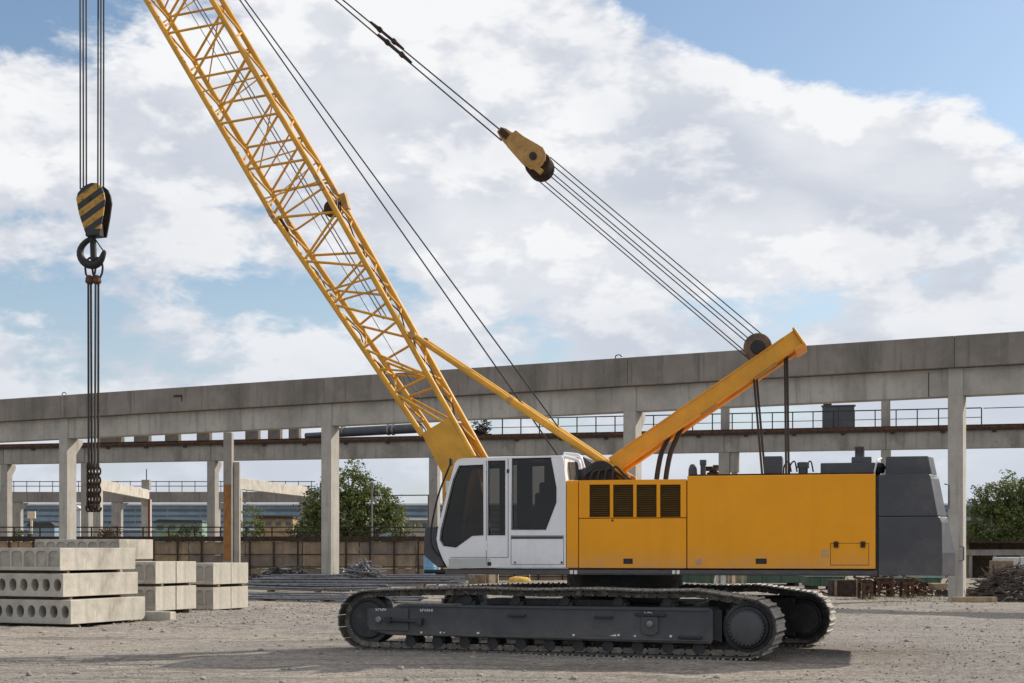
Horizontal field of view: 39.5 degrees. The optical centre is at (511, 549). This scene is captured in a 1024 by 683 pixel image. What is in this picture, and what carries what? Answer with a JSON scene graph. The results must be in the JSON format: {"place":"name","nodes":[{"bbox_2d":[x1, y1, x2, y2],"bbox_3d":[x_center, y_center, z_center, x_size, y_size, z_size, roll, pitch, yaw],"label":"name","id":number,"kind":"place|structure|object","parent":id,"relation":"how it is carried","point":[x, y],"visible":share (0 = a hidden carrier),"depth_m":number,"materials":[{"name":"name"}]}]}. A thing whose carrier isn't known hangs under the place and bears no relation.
{"place":"outdoors","nodes":[
{"label":"outdoors","id":0,"kind":"place"},
{"bbox_2d":[374,574,474,579],"bbox_3d":[-4.256,1.223,61.510,5.482,0.334,1.100,0,0,12],"label":"steel bar bundle","id":1,"kind":"object","parent":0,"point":[463,577],"visible":0.61,"depth_m":61.17,"materials":[{"name":"metal"}]},
{"bbox_2d":[0,570,1023,682],"bbox_3d":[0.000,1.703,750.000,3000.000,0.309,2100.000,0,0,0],"label":"ground","id":2,"kind":"structure","parent":0,"point":[304,669],"depth_m":23.23,"materials":[{"name":"gravel"}]},
{"bbox_2d":[12,528,35,541],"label":"leafy bush","id":3,"kind":"object","parent":2,"relation":"on","point":[27,534],"visible":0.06,"depth_m":91.74,"materials":[{"name":"green plant"}]},
{"bbox_2d":[27,511,35,541],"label":"notice board","id":4,"kind":"object","parent":2,"relation":"on","point":[31,515],"visible":0.62,"depth_m":150.00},
{"bbox_2d":[0,623,79,625],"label":"timber spacer","id":5,"kind":"object","parent":2,"relation":"on","point":[43,624],"visible":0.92,"depth_m":33.02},
{"bbox_2d":[26,522,58,541],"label":"shed","id":6,"kind":"structure","parent":2,"relation":"on","point":[44,524],"depth_m":165.00,"materials":[{"name":"metal"}]},
{"bbox_2d":[0,596,144,623],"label":"hollow slab","id":7,"kind":"structure","parent":2,"relation":"on","point":[78,609],"depth_m":32.97,"materials":[{"name":"concrete"}]},
{"bbox_2d":[0,596,71,599],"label":"timber spacer","id":8,"kind":"object","parent":7,"relation":"on","point":[22,597],"visible":0.95,"depth_m":33.13,"materials":[{"name":"wood"}]},
{"bbox_2d":[0,572,137,596],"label":"hollow slab","id":9,"kind":"structure","parent":8,"relation":"on","point":[71,584],"depth_m":33.00,"materials":[{"name":"concrete"}]},
{"bbox_2d":[0,570,69,572],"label":"timber spacer","id":10,"kind":"object","parent":9,"relation":"on","point":[25,571],"visible":1,"depth_m":33.15,"materials":[{"name":"wood"}]},
{"bbox_2d":[68,569,119,571],"bbox_3d":[-10.906,0.515,35.086,3.000,0.064,0.090,0,0,22],"label":"timber spacer","id":11,"kind":"object","parent":9,"relation":"on","point":[116,570],"visible":0.46,"depth_m":34.73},
{"bbox_2d":[0,548,134,570],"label":"hollow slab","id":12,"kind":"structure","parent":11,"relation":"on","point":[54,559],"depth_m":33.02,"materials":[{"name":"concrete"}]},
{"bbox_2d":[85,594,122,596],"bbox_3d":[-10.821,1.115,35.030,3.000,0.064,0.090,0,0,22],"label":"timber spacer","id":13,"kind":"object","parent":7,"relation":"on","point":[119,595],"visible":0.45,"depth_m":34.57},
{"bbox_2d":[76,505,80,535],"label":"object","id":14,"kind":"structure","parent":2,"relation":"on","point":[78,516],"depth_m":170.00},
{"bbox_2d":[93,521,126,535],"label":"leafy bush","id":15,"kind":"object","parent":2,"relation":"on","point":[107,534],"visible":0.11,"depth_m":89.66,"materials":[{"name":"green plant"}]},
{"bbox_2d":[93,469,151,535],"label":"portal frame","id":16,"kind":"object","parent":2,"relation":"on","point":[142,493],"visible":0.52,"depth_m":104.75,"materials":[{"name":"concrete"}]},
{"bbox_2d":[148,499,149,535],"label":"red pole","id":17,"kind":"object","parent":2,"relation":"on","point":[148,516],"visible":0.35,"depth_m":85.94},
{"bbox_2d":[142,611,175,619],"bbox_3d":[-8.671,1.640,35.000,0.840,0.240,0.240,0,0,22],"label":"concrete block","id":18,"kind":"object","parent":2,"relation":"on","point":[160,615],"depth_m":34.88,"materials":[{"name":"concrete"}]},
{"bbox_2d":[12,481,315,541],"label":"runway","id":19,"kind":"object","parent":2,"relation":"on","point":[118,506],"visible":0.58,"depth_m":124.00,"materials":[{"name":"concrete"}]},
{"bbox_2d":[160,530,180,541],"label":"leafy bush","id":20,"kind":"object","parent":2,"relation":"on","point":[170,535],"visible":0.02,"depth_m":90.74,"materials":[{"name":"green plant"}]},
{"bbox_2d":[164,609,190,612],"bbox_3d":[-9.256,1.742,39.034,1.050,0.249,0.100,0,0,22],"label":"timber spacer","id":21,"kind":"object","parent":2,"relation":"on","point":[183,611],"visible":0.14,"depth_m":38.88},
{"bbox_2d":[164,585,195,609],"bbox_3d":[-9.314,1.296,38.879,1.050,0.638,0.900,0,0,23],"label":"hollow slab","id":22,"kind":"object","parent":21,"relation":"on","point":[185,596],"depth_m":38.68,"materials":[{"name":"concrete"}]},
{"bbox_2d":[164,583,190,584],"bbox_3d":[-9.256,0.939,39.034,1.050,0.070,0.100,0,0,22],"label":"timber spacer","id":23,"kind":"object","parent":22,"relation":"on","point":[177,584],"visible":0.57,"depth_m":38.92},
{"bbox_2d":[152,561,195,582],"bbox_3d":[-9.315,0.612,38.879,1.050,0.578,0.900,0,0,22],"label":"hollow slab","id":24,"kind":"object","parent":23,"relation":"on","point":[185,571],"depth_m":38.63,"materials":[{"name":"concrete"}]},
{"bbox_2d":[153,519,206,541],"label":"shed","id":25,"kind":"structure","parent":2,"relation":"on","point":[171,523],"depth_m":150.00,"materials":[{"name":"green paint"}]},
{"bbox_2d":[172,522,205,541],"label":"leafy bush","id":26,"kind":"object","parent":2,"relation":"on","point":[186,529],"visible":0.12,"depth_m":87.95,"materials":[{"name":"green plant"}]},
{"bbox_2d":[223,432,239,562],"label":"stained column","id":27,"kind":"structure","parent":2,"relation":"on","point":[231,510],"depth_m":72.00,"materials":[{"name":"grey concrete"}]},
{"bbox_2d":[240,495,265,541],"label":"leafy bush","id":28,"kind":"object","parent":2,"relation":"on","point":[258,524],"visible":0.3,"depth_m":92.03,"materials":[{"name":"green plant"}]},
{"bbox_2d":[240,478,309,558],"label":"portal frame","id":29,"kind":"object","parent":2,"relation":"on","point":[267,487],"visible":0.38,"depth_m":100.15,"materials":[{"name":"concrete"}]},
{"bbox_2d":[254,515,299,541],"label":"shed","id":30,"kind":"structure","parent":2,"relation":"on","point":[278,521],"depth_m":160.00,"materials":[{"name":"metal"}]},
{"bbox_2d":[246,565,317,583],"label":"dark scrap heap","id":31,"kind":"object","parent":2,"relation":"on","point":[277,571],"visible":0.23,"depth_m":69.70,"materials":[{"name":"metal"}]},
{"bbox_2d":[0,536,566,579],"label":"panel wall","id":32,"kind":"structure","parent":2,"relation":"on","point":[393,557],"depth_m":80.05,"materials":[{"name":"concrete"}]},
{"bbox_2d":[0,527,424,535],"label":"site railing","id":33,"kind":"object","parent":32,"relation":"on","point":[194,531],"visible":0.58,"depth_m":80.23,"materials":[{"name":"metal"}]},
{"bbox_2d":[282,525,311,569],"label":"leafy bush","id":34,"kind":"object","parent":2,"relation":"on","point":[300,534],"visible":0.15,"depth_m":92.84,"materials":[{"name":"green plant"}]},
{"bbox_2d":[288,486,319,565],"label":"leafy tree","id":35,"kind":"object","parent":2,"relation":"on","point":[309,490],"visible":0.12,"depth_m":99.68,"materials":[{"name":"green plant"}]},
{"bbox_2d":[260,574,373,577],"bbox_3d":[-8.196,1.186,60.000,4.775,0.308,1.100,0,0,0],"label":"steel bar bundle","id":36,"kind":"object","parent":2,"relation":"on","point":[303,576],"visible":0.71,"depth_m":59.66,"materials":[{"name":"metal"}]},
{"bbox_2d":[244,583,391,591],"bbox_3d":[-6.940,1.382,51.507,6.009,0.316,1.100,0,0,11],"label":"steel bar bundle","id":37,"kind":"object","parent":2,"relation":"on","point":[314,587],"visible":0.84,"depth_m":51.28,"materials":[{"name":"metal"}]},
{"bbox_2d":[248,592,427,601],"bbox_3d":[-6.211,1.611,47.759,6.991,0.338,1.100,0,0,14],"label":"steel bar bundle","id":38,"kind":"object","parent":2,"relation":"on","point":[267,596],"visible":0.66,"depth_m":47.73,"materials":[{"name":"metal"}]},
{"bbox_2d":[248,578,465,586],"bbox_3d":[-6.160,1.266,55.503,8.794,0.309,1.100,0,0,7],"label":"steel bar bundle","id":39,"kind":"object","parent":2,"relation":"on","point":[422,582],"visible":0.97,"depth_m":55.34,"materials":[{"name":"metal"}]},
{"bbox_2d":[295,459,422,555],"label":"leafy tree","id":40,"kind":"object","parent":2,"relation":"on","point":[351,500],"visible":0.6,"depth_m":95.32,"materials":[{"name":"green plant"}]},
{"bbox_2d":[333,559,395,591],"bbox_3d":[-6.403,1.083,59.879,3.410,1.399,2.805,0,0,-14],"label":"scrap heap","id":41,"kind":"object","parent":2,"relation":"on","point":[363,568],"visible":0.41,"depth_m":59.72,"materials":[{"name":"metal"}]},
{"bbox_2d":[371,482,372,541],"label":"lamp pole","id":42,"kind":"object","parent":2,"relation":"on","point":[371,508],"visible":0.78,"depth_m":87.96,"materials":[{"name":"metal"}]},
{"bbox_2d":[363,495,428,526],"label":"overhead pipe","id":43,"kind":"object","parent":2,"relation":"on","point":[417,495],"visible":0.14,"depth_m":117.91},
{"bbox_2d":[388,533,416,568],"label":"leafy bush","id":44,"kind":"object","parent":2,"relation":"on","point":[396,534],"visible":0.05,"depth_m":94.04,"materials":[{"name":"green plant"}]},
{"bbox_2d":[389,584,424,586],"bbox_3d":[-5.060,1.582,61.600,2.644,0.335,0.225,0,0,-5],"label":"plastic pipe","id":45,"kind":"object","parent":2,"relation":"on","point":[406,585],"visible":0.15,"depth_m":61.56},
{"bbox_2d":[393,517,427,562],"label":"shed","id":46,"kind":"structure","parent":2,"relation":"on","point":[424,521],"depth_m":145.00,"materials":[{"name":"grey concrete"}]},
{"bbox_2d":[411,535,423,573],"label":"leafy bush","id":47,"kind":"object","parent":2,"relation":"on","point":[416,553],"visible":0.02,"depth_m":91.62,"materials":[{"name":"green plant"}]},
{"bbox_2d":[423,555,435,569],"bbox_3d":[-3.608,0.999,63.000,0.624,1.542,0.624,0,0,0],"label":"steel drum","id":48,"kind":"object","parent":2,"relation":"on","point":[429,564],"visible":0.28,"depth_m":62.74,"materials":[{"name":"blue paint"}]},
{"bbox_2d":[428,584,446,585],"bbox_3d":[-3.466,1.622,62.100,1.407,0.255,0.252,0,0,-10],"label":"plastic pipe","id":49,"kind":"object","parent":2,"relation":"on","point":[435,584],"visible":0.15,"depth_m":62.05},
{"bbox_2d":[447,581,468,589],"bbox_3d":[-2.329,1.552,61.100,0.925,0.395,0.289,0,0,-18],"label":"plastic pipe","id":50,"kind":"object","parent":2,"relation":"on","point":[466,583],"visible":0.38,"depth_m":61.05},
{"bbox_2d":[468,575,485,584],"bbox_3d":[-1.585,1.432,64.385,0.786,0.596,0.830,0,0,0],"label":"wooden crate","id":51,"kind":"object","parent":2,"relation":"on","point":[479,579],"visible":0.48,"depth_m":64.00,"materials":[{"name":"wood"}]},
{"bbox_2d":[486,574,498,583],"bbox_3d":[-0.894,1.407,64.885,0.557,0.645,0.830,0,0,0],"label":"wooden crate","id":52,"kind":"object","parent":2,"relation":"on","point":[492,578],"visible":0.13,"depth_m":64.50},
{"bbox_2d":[0,331,1023,601],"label":"crane runway","id":53,"kind":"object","parent":2,"relation":"on","point":[956,371],"visible":0.91,"depth_m":54.94,"materials":[{"name":"concrete"}]},
{"bbox_2d":[0,401,1023,577],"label":"crane runway","id":54,"kind":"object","parent":2,"relation":"on","point":[727,443],"visible":0.73,"depth_m":81.82,"materials":[{"name":"grey concrete"}]},
{"bbox_2d":[99,437,124,442],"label":"rail chock","id":55,"kind":"object","parent":54,"relation":"attached to","point":[111,440],"visible":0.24,"depth_m":88.12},
{"bbox_2d":[134,436,151,441],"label":"rail chock","id":56,"kind":"object","parent":54,"relation":"attached to","point":[142,438],"visible":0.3,"depth_m":87.59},
{"bbox_2d":[165,434,180,440],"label":"rail chock","id":57,"kind":"object","parent":54,"relation":"attached to","point":[173,437],"visible":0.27,"depth_m":87.11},
{"bbox_2d":[197,433,211,440],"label":"rail chock","id":58,"kind":"object","parent":54,"relation":"attached to","point":[204,436],"visible":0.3,"depth_m":86.59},
{"bbox_2d":[245,431,260,439],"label":"rail chock","id":59,"kind":"object","parent":54,"relation":"attached to","point":[252,435],"visible":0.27,"depth_m":85.81,"materials":[{"name":"concrete"}]},
{"bbox_2d":[268,430,282,438],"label":"rail chock","id":60,"kind":"object","parent":54,"relation":"attached to","point":[275,434],"visible":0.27,"depth_m":85.46,"materials":[{"name":"concrete"}]},
{"bbox_2d":[289,429,300,438],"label":"rail chock","id":61,"kind":"object","parent":54,"relation":"attached to","point":[294,433],"visible":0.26,"depth_m":85.15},
{"bbox_2d":[304,423,422,437],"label":"steel pipe","id":62,"kind":"object","parent":54,"relation":"on","point":[392,429],"visible":0.74,"depth_m":83.96,"materials":[{"name":"metal"}]},
{"bbox_2d":[471,420,492,434],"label":"nest","id":63,"kind":"object","parent":54,"relation":"on","point":[478,431],"visible":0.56,"depth_m":82.46,"materials":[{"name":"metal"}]},
{"bbox_2d":[821,404,855,427],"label":"control cabinet","id":64,"kind":"object","parent":54,"relation":"on","point":[844,418],"visible":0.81,"depth_m":77.97,"materials":[{"name":"metal"}]},
{"bbox_2d":[508,576,530,585],"bbox_3d":[0.378,1.475,64.300,1.455,0.550,0.800,0,0,0],"label":"sand sack","id":65,"kind":"object","parent":2,"relation":"on","point":[514,579],"visible":0.48,"depth_m":64.01,"materials":[{"name":"yellow fabric"}]},
{"bbox_2d":[79,0,963,659],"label":"crawler crane","id":66,"kind":"object","parent":2,"relation":"on","point":[617,544],"visible":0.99,"depth_m":23.40,"materials":[{"name":"metal"}]},
{"bbox_2d":[76,183,111,268],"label":"hook block","id":67,"kind":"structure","parent":66,"relation":"hanging from","point":[94,204],"depth_m":26.88,"materials":[{"name":"black metal"}]},
{"bbox_2d":[84,257,103,511],"bbox_3d":[-7.917,-3.126,27.004,0.399,4.846,0.208,0,0,13],"label":"chain sling","id":68,"kind":"object","parent":67,"relation":"hanging from","point":[93,505],"visible":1,"depth_m":26.97,"materials":[{"name":"metal"}]},
{"bbox_2d":[23,503,1021,559],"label":"factory building","id":69,"kind":"structure","parent":2,"relation":"on","point":[47,512],"depth_m":215.00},
{"bbox_2d":[39,509,58,510],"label":"window","id":70,"kind":"structure","parent":69,"relation":"in","point":[39,509],"depth_m":214.88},
{"bbox_2d":[103,509,133,510],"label":"window","id":71,"kind":"structure","parent":69,"relation":"in","point":[103,509],"depth_m":214.88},
{"bbox_2d":[103,521,133,522],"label":"window","id":72,"kind":"structure","parent":69,"relation":"in","point":[103,521],"depth_m":214.88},
{"bbox_2d":[136,509,166,510],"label":"window","id":73,"kind":"structure","parent":69,"relation":"in","point":[136,509],"depth_m":214.88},
{"bbox_2d":[168,509,198,510],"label":"window","id":74,"kind":"structure","parent":69,"relation":"in","point":[168,509],"depth_m":214.88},
{"bbox_2d":[168,515,198,515],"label":"window","id":75,"kind":"structure","parent":69,"relation":"in","point":[168,515],"depth_m":214.88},
{"bbox_2d":[266,509,295,510],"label":"window","id":76,"kind":"structure","parent":69,"relation":"in","point":[266,509],"depth_m":214.88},
{"bbox_2d":[266,515,295,515],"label":"window","id":77,"kind":"structure","parent":69,"relation":"in","point":[266,515],"depth_m":214.88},
{"bbox_2d":[397,509,425,510],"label":"window","id":78,"kind":"structure","parent":69,"relation":"in","point":[397,509],"depth_m":214.88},
{"bbox_2d":[220,591,1009,609],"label":"dry weeds","id":79,"kind":"object","parent":2,"relation":"on","point":[923,598],"visible":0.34,"depth_m":49.95,"materials":[{"name":"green plant"}]},
{"bbox_2d":[683,575,714,583],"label":"skip container","id":80,"kind":"object","parent":2,"relation":"on","point":[707,579],"visible":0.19,"depth_m":66.00,"materials":[{"name":"metal"}]},
{"bbox_2d":[716,575,727,583],"bbox_3d":[9.335,1.352,63.385,0.458,0.756,0.830,0,0,0],"label":"wooden crate","id":81,"kind":"object","parent":2,"relation":"on","point":[721,579],"visible":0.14,"depth_m":63.00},
{"bbox_2d":[728,575,737,583],"bbox_3d":[9.887,1.328,63.985,0.364,0.805,0.830,0,0,0],"label":"wooden crate","id":82,"kind":"object","parent":2,"relation":"on","point":[732,579],"visible":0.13,"depth_m":63.60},
{"bbox_2d":[738,575,746,583],"bbox_3d":[10.356,1.389,64.385,0.365,0.683,0.830,0,0,0],"label":"wooden crate","id":83,"kind":"object","parent":2,"relation":"on","point":[742,579],"visible":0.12,"depth_m":64.00,"materials":[{"name":"green paint"}]},
{"bbox_2d":[747,576,800,585],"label":"skip container","id":84,"kind":"object","parent":2,"relation":"on","point":[793,580],"visible":0.28,"depth_m":68.00,"materials":[{"name":"metal"}]},
{"bbox_2d":[799,576,846,589],"bbox_3d":[13.696,1.427,62.995,1.753,0.686,2.130,0,0,0],"label":"skip container","id":85,"kind":"object","parent":2,"relation":"on","point":[811,582],"visible":0.62,"depth_m":62.00,"materials":[{"name":"metal"}]},
{"bbox_2d":[828,580,857,595],"bbox_3d":[12.431,1.431,53.385,1.060,0.598,0.830,0,0,0],"label":"wooden crate","id":86,"kind":"object","parent":2,"relation":"on","point":[842,587],"visible":0.76,"depth_m":53.00,"materials":[{"name":"wood"}]},
{"bbox_2d":[857,579,873,598],"bbox_3d":[12.579,1.417,50.780,0.455,0.686,0.740,0,0,0],"label":"rusty stand","id":87,"kind":"object","parent":2,"relation":"on","point":[867,587],"visible":0.91,"depth_m":50.50,"materials":[{"name":"metal"}]},
{"bbox_2d":[818,576,941,595],"bbox_3d":[14.502,1.316,54.026,5.794,0.938,2.758,0,0,0],"label":"metal scrap heap","id":88,"kind":"object","parent":2,"relation":"on","point":[896,581],"visible":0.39,"depth_m":53.80,"materials":[{"name":"metal"}]},
{"bbox_2d":[873,578,894,596],"bbox_3d":[13.876,1.410,53.280,0.662,0.700,0.740,0,0,0],"label":"rusty stand","id":89,"kind":"object","parent":2,"relation":"on","point":[886,581],"visible":0.91,"depth_m":52.99,"materials":[{"name":"metal"}]},
{"bbox_2d":[888,576,943,585],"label":"skip container","id":90,"kind":"object","parent":2,"relation":"on","point":[932,579],"visible":0.31,"depth_m":67.00,"materials":[{"name":"metal"}]},
{"bbox_2d":[914,582,926,593],"bbox_3d":[15.537,1.495,54.280,0.376,0.530,0.740,0,0,0],"label":"rusty stand","id":91,"kind":"object","parent":2,"relation":"on","point":[923,585],"visible":0.48,"depth_m":54.00,"materials":[{"name":"metal"}]},
{"bbox_2d":[927,579,947,596],"bbox_3d":[15.966,1.274,52.900,0.886,0.972,0.800,0,0,0],"label":"cart","id":92,"kind":"object","parent":2,"relation":"on","point":[938,587],"visible":0.83,"depth_m":52.60,"materials":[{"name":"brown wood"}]},
{"bbox_2d":[951,597,996,601],"bbox_3d":[15.329,1.660,47.300,1.523,0.176,0.223,0,0,-8],"label":"timber baulk","id":93,"kind":"object","parent":2,"relation":"on","point":[973,599],"visible":0.93,"depth_m":47.19,"materials":[{"name":"brown wood"}]},
{"bbox_2d":[945,541,1023,577],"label":"open shed","id":94,"kind":"structure","parent":2,"relation":"on","point":[980,555],"depth_m":92.00,"materials":[{"name":"metal"}]},
{"bbox_2d":[966,469,1023,540],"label":"leafy tree","id":95,"kind":"object","parent":2,"relation":"on","point":[1005,516],"visible":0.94,"depth_m":99.35,"materials":[{"name":"green plant"}]},
{"bbox_2d":[966,561,1023,601],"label":"brushwood heap","id":96,"kind":"object","parent":2,"relation":"on","point":[1006,583],"visible":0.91,"depth_m":48.97,"materials":[{"name":"wood"}]},
{"bbox_2d":[989,561,1013,576],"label":"covered pallet","id":97,"kind":"object","parent":2,"relation":"on","point":[999,564],"visible":0.45,"depth_m":83.40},
{"bbox_2d":[993,557,1023,568],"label":"covered pallet","id":98,"kind":"object","parent":2,"relation":"on","point":[1016,560],"visible":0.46,"depth_m":83.70,"materials":[{"name":"plastic"}]},
{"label":"timber spacer","id":99,"kind":"object","parent":2,"relation":"on","visible":0},
{"bbox_2d":[123,586,174,610],"bbox_3d":[-9.673,1.296,38.011,1.050,0.638,0.900,0,0,22],"label":"hollow slab","id":100,"kind":"object","parent":99,"relation":"on","point":[159,598],"depth_m":37.60,"materials":[{"name":"concrete"}]},
{"bbox_2d":[138,584,163,585],"bbox_3d":[-9.724,0.939,37.875,1.050,0.070,0.100,0,0,22],"label":"timber spacer","id":101,"kind":"object","parent":100,"relation":"on","point":[150,584],"visible":0.64,"depth_m":37.75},
{"bbox_2d":[123,561,175,583],"bbox_3d":[-9.671,0.612,38.013,1.050,0.578,0.900,0,0,22],"label":"hollow slab","id":102,"kind":"object","parent":101,"relation":"on","point":[150,572],"depth_m":37.60,"materials":[{"name":"concrete"}]},
{"bbox_2d":[0,0,1023,502],"label":"sky","id":103,"kind":"structure","parent":0,"point":[830,171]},
{"bbox_2d":[899,578,913,597],"bbox_3d":[14.338,1.405,51.780,0.438,0.710,0.740,0,0,0],"label":"rusty stand","id":104,"kind":"object","parent":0,"point":[908,582],"visible":0.78,"depth_m":51.50,"materials":[{"name":"metal"}]},
{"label":"hollow slab","id":105,"kind":"object","parent":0,"visible":0},
{"bbox_2d":[35,539,152,558],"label":"hollow slab","id":106,"kind":"structure","parent":105,"relation":"on","point":[143,548],"depth_m":40.18,"materials":[{"name":"concrete"}]},
{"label":"timber spacer","id":107,"kind":"object","parent":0,"visible":0},
{"bbox_2d":[195,587,230,609],"bbox_3d":[-9.023,1.439,42.406,0.950,0.656,0.920,0,0,22],"label":"hollow slab","id":108,"kind":"object","parent":107,"relation":"on","point":[211,598],"depth_m":42.00,"materials":[{"name":"concrete"}]},
{"bbox_2d":[191,584,219,586],"bbox_3d":[-9.087,1.069,42.256,0.950,0.080,0.100,0,0,22],"label":"timber spacer","id":109,"kind":"object","parent":108,"relation":"on","point":[207,585],"visible":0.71,"depth_m":42.18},
{"bbox_2d":[191,563,230,584],"bbox_3d":[-9.022,0.713,42.407,0.950,0.627,0.920,0,0,22],"label":"hollow slab","id":110,"kind":"object","parent":109,"relation":"on","point":[213,573],"depth_m":42.00,"materials":[{"name":"concrete"}]},
{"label":"timber spacer","id":111,"kind":"object","parent":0,"visible":0},
{"bbox_2d":[220,586,247,608],"bbox_3d":[-8.669,1.439,43.286,0.950,0.656,0.920,0,0,22],"label":"hollow slab","id":112,"kind":"object","parent":111,"relation":"on","point":[239,596],"depth_m":43.09,"materials":[{"name":"concrete"}]},
{"bbox_2d":[220,583,243,585],"bbox_3d":[-8.604,1.069,43.452,0.950,0.080,0.100,0,0,22],"label":"timber spacer","id":113,"kind":"object","parent":112,"relation":"on","point":[240,584],"visible":0.57,"depth_m":43.34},
{"bbox_2d":[231,563,247,583],"bbox_3d":[-8.666,0.713,43.288,0.950,0.627,0.920,0,0,23],"label":"hollow slab","id":114,"kind":"object","parent":113,"relation":"on","point":[239,572],"depth_m":43.09,"materials":[{"name":"concrete"}]}
]}

